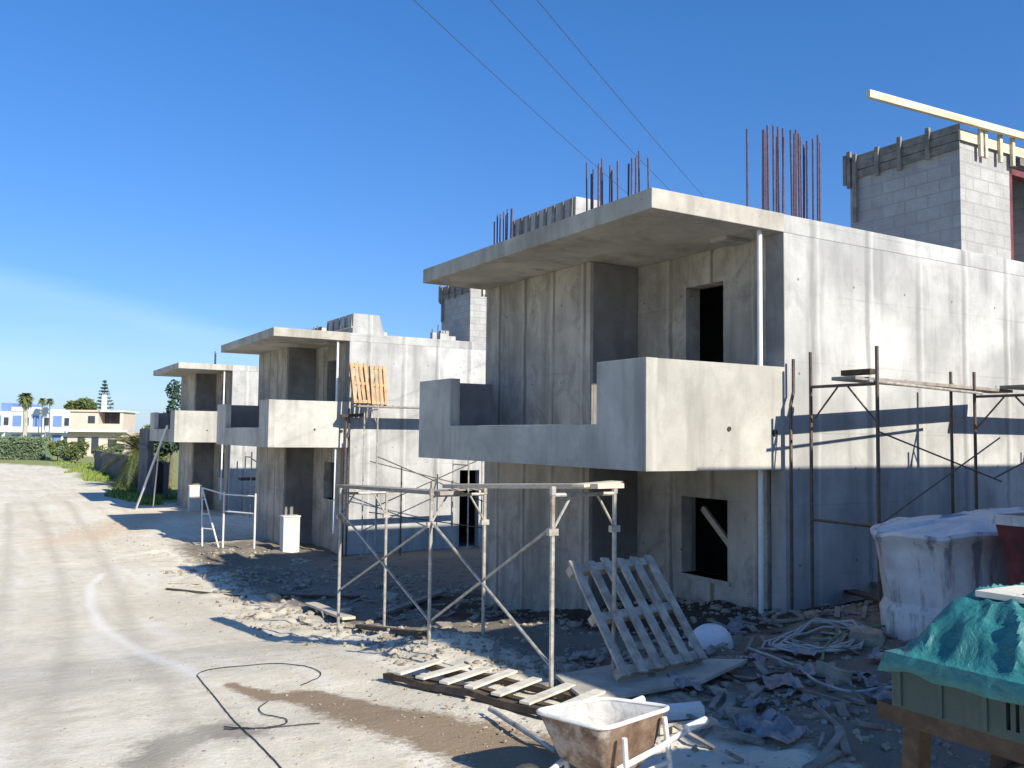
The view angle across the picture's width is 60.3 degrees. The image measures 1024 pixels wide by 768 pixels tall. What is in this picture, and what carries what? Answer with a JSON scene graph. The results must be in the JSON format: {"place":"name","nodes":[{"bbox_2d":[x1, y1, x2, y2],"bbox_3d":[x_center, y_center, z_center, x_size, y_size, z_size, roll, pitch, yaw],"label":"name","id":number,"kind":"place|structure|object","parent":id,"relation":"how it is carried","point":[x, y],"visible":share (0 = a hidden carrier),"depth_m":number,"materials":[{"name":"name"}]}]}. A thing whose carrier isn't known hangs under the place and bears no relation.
{"place":"outdoors","nodes":[
{"label":"outdoors","id":0,"kind":"place"},
{"bbox_2d":[49,460,177,504],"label":"grass","id":1,"kind":"structure","parent":0,"point":[116,493],"depth_m":51.50,"materials":[{"name":"green plant"}]},
{"bbox_2d":[0,449,1017,767],"bbox_3d":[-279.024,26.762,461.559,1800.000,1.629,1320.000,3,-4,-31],"label":"ground","id":2,"kind":"structure","parent":0,"point":[68,621],"depth_m":9.83,"materials":[{"name":"beige concrete"}]},
{"bbox_2d":[16,393,35,436],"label":"palm tree","id":3,"kind":"object","parent":2,"relation":"on","point":[25,401],"visible":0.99,"depth_m":117.90,"materials":[{"name":"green plant"}]},
{"bbox_2d":[0,435,53,459],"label":"hedge","id":4,"kind":"object","parent":2,"relation":"on","point":[25,447],"visible":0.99,"depth_m":90.96,"materials":[{"name":"green plant"}]},
{"bbox_2d":[0,403,69,445],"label":"house","id":5,"kind":"structure","parent":2,"relation":"on","point":[11,419],"depth_m":134.29,"materials":[{"name":"white paint"}]},
{"bbox_2d":[3,417,8,425],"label":"window","id":6,"kind":"structure","parent":5,"relation":"in","point":[6,419],"depth_m":134.07,"materials":[{"name":"grey glass"}]},
{"bbox_2d":[44,418,48,425],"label":"window","id":7,"kind":"structure","parent":5,"relation":"in","point":[46,420],"depth_m":134.37,"materials":[{"name":"grey glass"}]},
{"bbox_2d":[50,409,67,411],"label":"house","id":8,"kind":"structure","parent":5,"relation":"attached to","point":[58,410],"depth_m":146.99,"materials":[{"name":"white paint"}]},
{"bbox_2d":[64,418,68,426],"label":"window","id":9,"kind":"structure","parent":5,"relation":"in","point":[66,420],"depth_m":134.50,"materials":[{"name":"grey glass"}]},
{"bbox_2d":[37,398,45,435],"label":"palm tree","id":10,"kind":"object","parent":2,"relation":"on","point":[42,401],"visible":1,"depth_m":132.21,"materials":[{"name":"green plant"}]},
{"bbox_2d":[46,398,54,437],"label":"palm tree","id":11,"kind":"object","parent":2,"relation":"on","point":[50,402],"visible":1,"depth_m":132.70,"materials":[{"name":"green plant"}]},
{"bbox_2d":[47,439,67,460],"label":"shrub","id":12,"kind":"object","parent":2,"relation":"on","point":[58,444],"visible":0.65,"depth_m":88.49,"materials":[{"name":"green plant"}]},
{"bbox_2d":[55,445,79,461],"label":"shrub","id":13,"kind":"object","parent":2,"relation":"on","point":[64,456],"visible":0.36,"depth_m":87.01,"materials":[{"name":"green plant"}]},
{"bbox_2d":[63,438,89,462],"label":"shrub","id":14,"kind":"object","parent":2,"relation":"on","point":[74,450],"visible":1,"depth_m":84.89,"materials":[{"name":"green plant"}]},
{"bbox_2d":[63,397,97,409],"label":"broad tree","id":15,"kind":"object","parent":2,"relation":"on","point":[86,403],"visible":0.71,"depth_m":125.16,"materials":[{"name":"green plant"}]},
{"bbox_2d":[66,395,139,455],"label":"house","id":16,"kind":"structure","parent":2,"relation":"on","point":[95,428],"depth_m":107.43,"materials":[{"name":"beige paint"}]},
{"bbox_2d":[88,416,94,423],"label":"window","id":17,"kind":"structure","parent":16,"relation":"in","point":[91,419],"depth_m":107.73,"materials":[{"name":"grey glass"}]},
{"bbox_2d":[90,437,98,454],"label":"window","id":18,"kind":"structure","parent":16,"relation":"in","point":[95,440],"depth_m":106.48,"materials":[{"name":"grey glass"}]},
{"bbox_2d":[96,380,113,408],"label":"conifer","id":19,"kind":"object","parent":2,"relation":"on","point":[105,388],"visible":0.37,"depth_m":136.03,"materials":[{"name":"green plant"}]},
{"bbox_2d":[92,444,121,456],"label":"shrub","id":20,"kind":"object","parent":2,"relation":"on","point":[102,448],"visible":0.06,"depth_m":79.54,"materials":[{"name":"green plant"}]},
{"bbox_2d":[106,445,124,453],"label":"shrub","id":21,"kind":"object","parent":2,"relation":"on","point":[115,451],"visible":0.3,"depth_m":76.33,"materials":[{"name":"green plant"}]},
{"bbox_2d":[94,450,169,495],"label":"boundary wall","id":22,"kind":"structure","parent":2,"relation":"on","point":[162,480],"depth_m":58.97,"materials":[{"name":"grey concrete"}]},
{"bbox_2d":[91,433,175,488],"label":"palm tree","id":23,"kind":"object","parent":2,"relation":"on","point":[132,443],"visible":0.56,"depth_m":54.60,"materials":[{"name":"green plant"}]},
{"bbox_2d":[137,429,153,497],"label":"boundary wall","id":24,"kind":"structure","parent":2,"relation":"on","point":[146,449],"depth_m":47.32,"materials":[{"name":"grey concrete"}]},
{"bbox_2d":[135,425,167,509],"bbox_3d":[-16.265,3.801,39.738,0.952,3.898,3.991,3,-4,-31],"label":"ladder","id":25,"kind":"object","parent":2,"relation":"on","point":[152,464],"visible":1,"depth_m":39.51,"materials":[{"name":"silver metal"}]},
{"bbox_2d":[139,424,175,461],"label":"bushy tree","id":26,"kind":"object","parent":2,"relation":"on","point":[161,456],"visible":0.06,"depth_m":60.93,"materials":[{"name":"green plant"}]},
{"bbox_2d":[154,379,180,488],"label":"slender tree","id":27,"kind":"object","parent":2,"relation":"on","point":[169,447],"visible":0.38,"depth_m":53.89,"materials":[{"name":"green plant"}]},
{"bbox_2d":[187,485,201,511],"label":"meter pillar","id":28,"kind":"structure","parent":2,"relation":"on","point":[194,498],"depth_m":39.70,"materials":[{"name":"white concrete"}]},
{"bbox_2d":[169,581,221,584],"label":"board","id":29,"kind":"object","parent":2,"relation":"on","point":[184,582],"visible":1,"depth_m":19.98,"materials":[{"name":"beige wood"}]},
{"bbox_2d":[165,588,246,597],"bbox_3d":[-6.499,4.417,18.662,2.495,0.107,0.050,-1,-4,31],"label":"board","id":30,"kind":"object","parent":2,"relation":"on","point":[201,592],"visible":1,"depth_m":18.76,"materials":[{"name":"wood"}]},
{"bbox_2d":[201,487,256,548],"bbox_3d":[-8.832,4.155,27.032,2.623,1.865,0.302,-2,-4,34],"label":"scaffold","id":31,"kind":"object","parent":2,"relation":"on","point":[224,494],"visible":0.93,"depth_m":27.19,"materials":[{"name":"grey metal"}]},
{"bbox_2d":[243,451,255,517],"bbox_3d":[-10.386,4.348,38.175,2.163,2.831,1.060,3,-4,-31],"label":"scaffold","id":32,"kind":"object","parent":2,"relation":"on","point":[250,483],"visible":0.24,"depth_m":37.27,"materials":[{"name":"metal"}]},
{"bbox_2d":[238,477,255,480],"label":"plank","id":33,"kind":"object","parent":32,"relation":"on","point":[245,478],"visible":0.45,"depth_m":37.24,"materials":[{"name":"wood"}]},
{"bbox_2d":[224,701,287,728],"bbox_3d":[-1.973,2.718,7.255,0.467,0.080,0.884,0,-3,8],"label":"wire","id":34,"kind":"object","parent":2,"relation":"on","point":[261,727],"visible":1,"depth_m":6.89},
{"bbox_2d":[197,663,320,767],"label":"hose","id":35,"kind":"object","parent":2,"relation":"on","point":[230,715],"visible":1,"depth_m":8.37,"materials":[{"name":"black rubber"}]},
{"bbox_2d":[150,326,386,514],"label":"concrete house","id":36,"kind":"structure","parent":2,"relation":"on","point":[206,461],"depth_m":39.27,"materials":[{"name":"concrete"}]},
{"bbox_2d":[224,722,319,729],"bbox_3d":[-1.868,2.667,6.851,0.734,0.036,0.067,1,-3,-6],"label":"wire","id":37,"kind":"object","parent":2,"relation":"on","point":[275,726],"visible":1,"depth_m":6.84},
{"bbox_2d":[266,593,280,602],"bbox_3d":[-4.789,4.313,17.707,0.238,0.216,0.344,3,-4,-31],"label":"concrete chunk","id":38,"kind":"object","parent":2,"relation":"on","point":[273,597],"visible":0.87,"depth_m":17.62,"materials":[{"name":"concrete"}]},
{"bbox_2d":[279,515,300,552],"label":"meter pillar","id":39,"kind":"structure","parent":2,"relation":"on","point":[289,533],"depth_m":26.36,"materials":[{"name":"white plastic"}]},
{"bbox_2d":[294,579,311,584],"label":"concrete chunk","id":40,"kind":"object","parent":2,"relation":"on","point":[306,581],"visible":0.56,"depth_m":19.77,"materials":[{"name":"concrete"}]},
{"bbox_2d":[278,594,359,598],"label":"board","id":41,"kind":"object","parent":2,"relation":"on","point":[326,596],"visible":0.71,"depth_m":17.81,"materials":[{"name":"wood"}]},
{"bbox_2d":[305,602,355,619],"bbox_3d":[-3.230,3.978,15.495,0.220,0.244,2.588,2,-4,-26],"label":"board","id":42,"kind":"object","parent":2,"relation":"on","point":[328,610],"visible":1,"depth_m":15.30,"materials":[{"name":"beige wood"}]},
{"bbox_2d":[341,408,349,556],"bbox_3d":[-4.816,2.840,25.512,0.060,4.281,0.282,0,-4,18],"label":"steel pole","id":43,"kind":"object","parent":2,"relation":"on","point":[347,482],"visible":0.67,"depth_m":25.52,"materials":[{"name":"grey metal"}]},
{"bbox_2d":[340,413,363,417],"bbox_3d":[-4.647,0.916,25.652,0.672,0.129,0.340,2,-4,-18],"label":"plank","id":44,"kind":"object","parent":43,"relation":"attached to","point":[352,415],"visible":1,"depth_m":25.50,"materials":[{"name":"wood"}]},
{"bbox_2d":[340,608,351,614],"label":"concrete chunk","id":45,"kind":"object","parent":2,"relation":"on","point":[347,610],"visible":0.33,"depth_m":15.35,"materials":[{"name":"concrete"}]},
{"bbox_2d":[216,285,486,554],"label":"concrete house","id":46,"kind":"structure","parent":2,"relation":"on","point":[291,426],"depth_m":27.29,"materials":[{"name":"concrete"}]},
{"bbox_2d":[380,591,399,602],"bbox_3d":[-2.435,4.271,17.485,0.420,0.261,0.283,-2,-4,39],"label":"concrete chunk","id":47,"kind":"object","parent":2,"relation":"on","point":[391,597],"visible":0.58,"depth_m":17.41,"materials":[{"name":"concrete"}]},
{"bbox_2d":[355,624,426,636],"bbox_3d":[-1.681,3.289,11.794,0.100,0.639,3.360,2,-4,-22],"label":"board","id":48,"kind":"object","parent":2,"relation":"on","point":[409,632],"visible":0.86,"depth_m":11.26,"materials":[{"name":"wood"}]},
{"bbox_2d":[374,591,444,616],"bbox_3d":[-1.856,4.083,16.444,0.140,0.166,3.094,0,-4,16],"label":"board","id":49,"kind":"object","parent":2,"relation":"on","point":[394,609],"visible":0.86,"depth_m":16.07,"materials":[{"name":"grey wood"}]},
{"bbox_2d":[361,405,482,559],"bbox_3d":[-2.581,2.866,25.776,3.777,4.391,1.044,3,-4,-31],"label":"scaffold","id":50,"kind":"object","parent":2,"relation":"on","point":[423,475],"visible":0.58,"depth_m":25.37,"materials":[{"name":"metal"}]},
{"bbox_2d":[352,405,418,408],"bbox_3d":[-2.620,0.724,26.424,4.400,0.050,0.460,3,-4,-31],"label":"plank","id":51,"kind":"object","parent":50,"relation":"on","point":[371,406],"visible":0.45,"depth_m":25.58,"materials":[{"name":"beige wood"}]},
{"bbox_2d":[349,362,370,404],"bbox_3d":[-4.402,-0.016,25.471,0.543,1.213,0.440,3,-4,-31],"label":"wooden pallet","id":52,"kind":"object","parent":51,"relation":"on","point":[363,384],"visible":1,"depth_m":25.43,"materials":[{"name":"beige wood"}]},
{"bbox_2d":[368,365,387,405],"bbox_3d":[-3.912,0.042,25.765,0.535,1.202,0.440,3,-4,-31],"label":"wooden pallet","id":53,"kind":"object","parent":51,"relation":"on","point":[381,383],"visible":0.98,"depth_m":25.71,"materials":[{"name":"beige wood"}]},
{"bbox_2d":[389,488,481,492],"bbox_3d":[-2.288,3.093,25.590,3.500,0.070,0.220,3,-4,-31],"label":"plank","id":54,"kind":"object","parent":50,"relation":"on","point":[464,489],"depth_m":25.93,"materials":[{"name":"wood"}]},
{"bbox_2d":[426,608,439,618],"bbox_3d":[-1.310,3.860,14.681,0.248,0.226,0.400,1,-3,-8],"label":"concrete chunk","id":55,"kind":"object","parent":2,"relation":"on","point":[434,612],"visible":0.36,"depth_m":14.60,"materials":[{"name":"concrete"}]},
{"bbox_2d":[435,621,452,628],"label":"concrete chunk","id":56,"kind":"object","parent":2,"relation":"on","point":[443,625],"visible":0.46,"depth_m":12.31,"materials":[{"name":"concrete"}]},
{"bbox_2d":[336,486,619,687],"bbox_3d":[-0.746,2.301,10.377,0.800,2.492,5.480,3,-4,-31],"label":"scaffold","id":57,"kind":"object","parent":2,"relation":"on","point":[552,531],"visible":0.86,"depth_m":9.69,"materials":[{"name":"metal"}]},
{"bbox_2d":[336,484,459,494],"bbox_3d":[-1.577,1.368,11.461,0.280,0.145,3.353,3,-4,-31],"label":"plank","id":58,"kind":"object","parent":57,"relation":"on","point":[399,489],"visible":1,"depth_m":11.04,"materials":[{"name":"grey wood"}]},
{"bbox_2d":[442,483,623,488],"bbox_3d":[0.099,1.063,9.185,0.300,0.204,3.002,3,-4,-32],"label":"plank","id":59,"kind":"object","parent":57,"relation":"on","point":[569,486],"visible":1,"depth_m":8.73,"materials":[{"name":"grey wood"}]},
{"bbox_2d":[572,480,622,487],"bbox_3d":[0.797,0.925,8.153,0.140,0.040,0.633,-2,-4,40],"label":"plank","id":60,"kind":"object","parent":57,"relation":"on","point":[583,485],"visible":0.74,"depth_m":7.99,"materials":[{"name":"beige wood"}]},
{"bbox_2d":[383,658,605,715],"bbox_3d":[-0.125,2.693,7.812,2.412,0.204,0.703,-3,-5,44],"label":"slatted panel","id":61,"kind":"object","parent":2,"relation":"on","point":[501,697],"visible":0.84,"depth_m":7.74,"materials":[{"name":"beige wood"}]},
{"bbox_2d":[22,517,989,767],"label":"rubble","id":62,"kind":"object","parent":2,"relation":"on","point":[752,686],"visible":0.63,"depth_m":10.56,"materials":[{"name":"concrete"}]},
{"bbox_2d":[568,621,891,743],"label":"plastic litter","id":63,"kind":"object","parent":62,"relation":"on","point":[774,724],"visible":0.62,"depth_m":7.60,"materials":[{"name":"grey plastic"}]},
{"bbox_2d":[710,658,825,681],"bbox_3d":[2.212,2.708,8.215,1.195,0.079,0.645,-2,-5,43],"label":"hose","id":64,"kind":"object","parent":62,"relation":"on","point":[771,673],"visible":0.79,"depth_m":8.10,"materials":[{"name":"grey plastic"}]},
{"bbox_2d":[748,647,891,692],"bbox_3d":[2.729,2.749,8.535,0.546,0.110,1.881,2,-4,-26],"label":"hose","id":65,"kind":"object","parent":62,"relation":"on","point":[815,680],"visible":0.95,"depth_m":7.90,"materials":[{"name":"grey plastic"}]},
{"bbox_2d":[821,625,884,661],"bbox_3d":[3.606,2.715,9.359,1.747,0.136,0.391,3,-4,-39],"label":"hose","id":66,"kind":"object","parent":62,"relation":"on","point":[829,641],"visible":0.69,"depth_m":9.45,"materials":[{"name":"grey plastic"}]},
{"bbox_2d":[502,606,516,613],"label":"concrete chunk","id":67,"kind":"object","parent":2,"relation":"on","point":[511,609],"visible":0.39,"depth_m":14.43,"materials":[{"name":"concrete"}]},
{"bbox_2d":[487,707,556,753],"bbox_3d":[0.063,2.588,6.623,0.048,0.053,1.080,2,-4,-26],"label":"board","id":68,"kind":"object","parent":2,"relation":"on","point":[532,735],"visible":0.98,"depth_m":6.55,"materials":[{"name":"grey wood"}]},
{"bbox_2d":[203,566,909,767],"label":"wood scraps","id":69,"kind":"object","parent":2,"relation":"on","point":[828,753],"visible":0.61,"depth_m":8.23,"materials":[{"name":"grey wood"}]},
{"bbox_2d":[514,695,708,767],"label":"wheelbarrow","id":70,"kind":"object","parent":2,"relation":"on","point":[606,732],"visible":1,"depth_m":5.48,"materials":[{"name":"white paint"}]},
{"bbox_2d":[626,641,646,654],"bbox_3d":[1.355,2.879,9.565,0.264,0.174,0.174,-2,-4,37],"label":"concrete chunk","id":71,"kind":"object","parent":2,"relation":"on","point":[640,647],"visible":0.26,"depth_m":9.48,"materials":[{"name":"concrete"}]},
{"bbox_2d":[556,658,746,697],"bbox_3d":[1.272,2.663,8.149,2.051,0.093,0.930,3,-4,-31],"label":"board sheet","id":72,"kind":"object","parent":2,"relation":"on","point":[603,677],"visible":0.7,"depth_m":7.90,"materials":[{"name":"paint"}]},
{"bbox_2d":[565,555,707,680],"bbox_3d":[1.192,2.189,8.483,1.220,0.954,1.128,3,-4,-31],"label":"wooden pallet","id":73,"kind":"object","parent":72,"relation":"on","point":[634,616],"visible":0.97,"depth_m":8.40,"materials":[{"name":"grey wood"}]},
{"bbox_2d":[665,701,704,720],"bbox_3d":[1.376,2.611,7.044,0.304,0.111,0.160,1,-3,0],"label":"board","id":74,"kind":"object","parent":2,"relation":"on","point":[678,711],"visible":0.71,"depth_m":6.97,"materials":[{"name":"plastic"}]},
{"bbox_2d":[658,717,717,734],"bbox_3d":[1.334,2.604,6.713,0.508,0.058,0.070,2,-4,-21],"label":"board","id":75,"kind":"object","parent":2,"relation":"on","point":[712,722],"visible":0.57,"depth_m":6.70,"materials":[{"name":"beige wood"}]},
{"bbox_2d":[688,623,732,650],"bbox_3d":[2.230,2.799,9.836,0.466,0.235,0.486,-1,-4,29],"label":"plastic bag","id":76,"kind":"object","parent":2,"relation":"on","point":[707,634],"visible":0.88,"depth_m":9.67,"materials":[{"name":"white plastic"}]},
{"bbox_2d":[418,123,1023,613],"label":"concrete house","id":77,"kind":"structure","parent":2,"relation":"on","point":[646,345],"depth_m":13.25,"materials":[{"name":"grey concrete"}]},
{"bbox_2d":[866,89,1023,140],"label":"timber beam","id":78,"kind":"structure","parent":77,"relation":"attached to","point":[881,97],"depth_m":13.49,"materials":[{"name":"beige wood"}]},
{"bbox_2d":[731,634,744,644],"bbox_3d":[2.490,2.933,10.005,0.287,0.199,0.199,1,-3,-12],"label":"concrete chunk","id":79,"kind":"object","parent":2,"relation":"on","point":[737,639],"visible":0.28,"depth_m":9.96,"materials":[{"name":"concrete"}]},
{"bbox_2d":[723,706,758,721],"bbox_3d":[1.824,2.662,7.043,0.301,0.212,0.211,1,-3,0],"label":"concrete chunk","id":80,"kind":"object","parent":2,"relation":"on","point":[730,711],"visible":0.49,"depth_m":7.00,"materials":[{"name":"concrete"}]},
{"bbox_2d":[789,359,794,609],"bbox_3d":[3.647,1.312,11.451,0.042,3.289,0.137,-2,-4,40],"label":"steel pole","id":81,"kind":"object","parent":2,"relation":"on","point":[791,490],"visible":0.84,"depth_m":11.40,"materials":[{"name":"grey metal"}]},
{"bbox_2d":[761,617,864,655],"bbox_3d":[3.340,2.757,9.604,1.425,0.234,0.906,3,-4,-31],"label":"hose","id":82,"kind":"object","parent":2,"relation":"on","point":[785,642],"visible":0.84,"depth_m":9.48,"materials":[{"name":"grey plastic"}]},
{"bbox_2d":[813,660,852,684],"bbox_3d":[2.986,2.715,8.214,0.238,0.217,0.362,1,-3,-14],"label":"concrete chunk","id":83,"kind":"object","parent":2,"relation":"on","point":[838,676],"visible":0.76,"depth_m":8.12,"materials":[{"name":"concrete"}]},
{"bbox_2d":[844,589,882,601],"bbox_3d":[4.619,2.808,11.866,0.200,0.317,2.915,0,-3,5],"label":"board","id":84,"kind":"object","parent":2,"relation":"on","point":[864,595],"visible":0.29,"depth_m":11.38,"materials":[{"name":"wood"}]},
{"bbox_2d":[848,625,884,646],"bbox_3d":[3.827,2.752,9.534,0.388,0.232,0.230,-1,-4,24],"label":"concrete chunk","id":85,"kind":"object","parent":2,"relation":"on","point":[873,637],"visible":0.78,"depth_m":9.45,"materials":[{"name":"concrete"}]},
{"bbox_2d":[809,346,1023,611],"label":"scaffold","id":86,"kind":"object","parent":2,"relation":"on","point":[876,382],"visible":0.84,"depth_m":11.22,"materials":[{"name":"metal"}]},
{"bbox_2d":[831,376,1012,392],"bbox_3d":[5.750,0.022,12.104,4.203,0.045,0.330,3,-4,-37],"label":"plank","id":87,"kind":"object","parent":86,"relation":"on","point":[859,379],"visible":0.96,"depth_m":11.71,"materials":[{"name":"wood"}]},
{"bbox_2d":[841,368,874,375],"bbox_3d":[4.312,-0.145,10.993,0.100,0.070,0.430,3,-4,-31],"label":"plank","id":88,"kind":"object","parent":87,"relation":"on","point":[857,372],"visible":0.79,"depth_m":10.94,"materials":[{"name":"wood"}]},
{"bbox_2d":[1000,385,1023,389],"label":"plank","id":89,"kind":"object","parent":86,"relation":"on","point":[1016,387],"visible":1,"depth_m":12.89,"materials":[{"name":"grey wood"}]},
{"bbox_2d":[870,507,1023,640],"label":"bulk sack","id":90,"kind":"object","parent":2,"relation":"on","point":[931,567],"visible":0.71,"depth_m":9.37,"materials":[{"name":"fabric"}]},
{"bbox_2d":[877,698,1023,767],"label":"trestle","id":91,"kind":"object","parent":2,"relation":"on","point":[919,730],"visible":0.4,"depth_m":4.35,"materials":[{"name":"brown wood"}]},
{"bbox_2d":[892,672,1023,744],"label":"crate","id":92,"kind":"object","parent":91,"relation":"on","point":[953,705],"visible":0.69,"depth_m":4.15,"materials":[{"name":"green plastic"}]},
{"bbox_2d":[877,582,1023,705],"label":"tarpaulin","id":93,"kind":"object","parent":92,"relation":"on","point":[971,642],"visible":0.88,"depth_m":4.22,"materials":[{"name":"teal plastic"}]},
{"bbox_2d":[975,585,1023,603],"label":"foam board","id":94,"kind":"object","parent":93,"relation":"on","point":[1015,592],"visible":1,"depth_m":4.36,"materials":[{"name":"white plastic"}]},
{"bbox_2d":[989,512,1023,585],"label":"steel hopper","id":95,"kind":"object","parent":2,"relation":"on","point":[1010,527],"visible":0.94,"depth_m":8.78,"materials":[{"name":"red metal"}]},
{"bbox_2d":[0,0,1023,431],"label":"sky","id":96,"kind":"structure","parent":0,"point":[181,180],"materials":[{"name":"blue"}]},
{"bbox_2d":[414,0,626,192],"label":"overhead cable","id":97,"kind":"object","parent":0,"point":[507,86],"visible":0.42,"depth_m":15.58,"materials":[{"name":"metal"}]},
{"bbox_2d":[490,0,665,185],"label":"overhead cable","id":98,"kind":"object","parent":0,"point":[570,86],"visible":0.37,"depth_m":15.62,"materials":[{"name":"metal"}]},
{"bbox_2d":[537,0,704,197],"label":"overhead cable","id":99,"kind":"object","parent":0,"point":[612,90],"visible":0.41,"depth_m":15.71,"materials":[{"name":"metal"}]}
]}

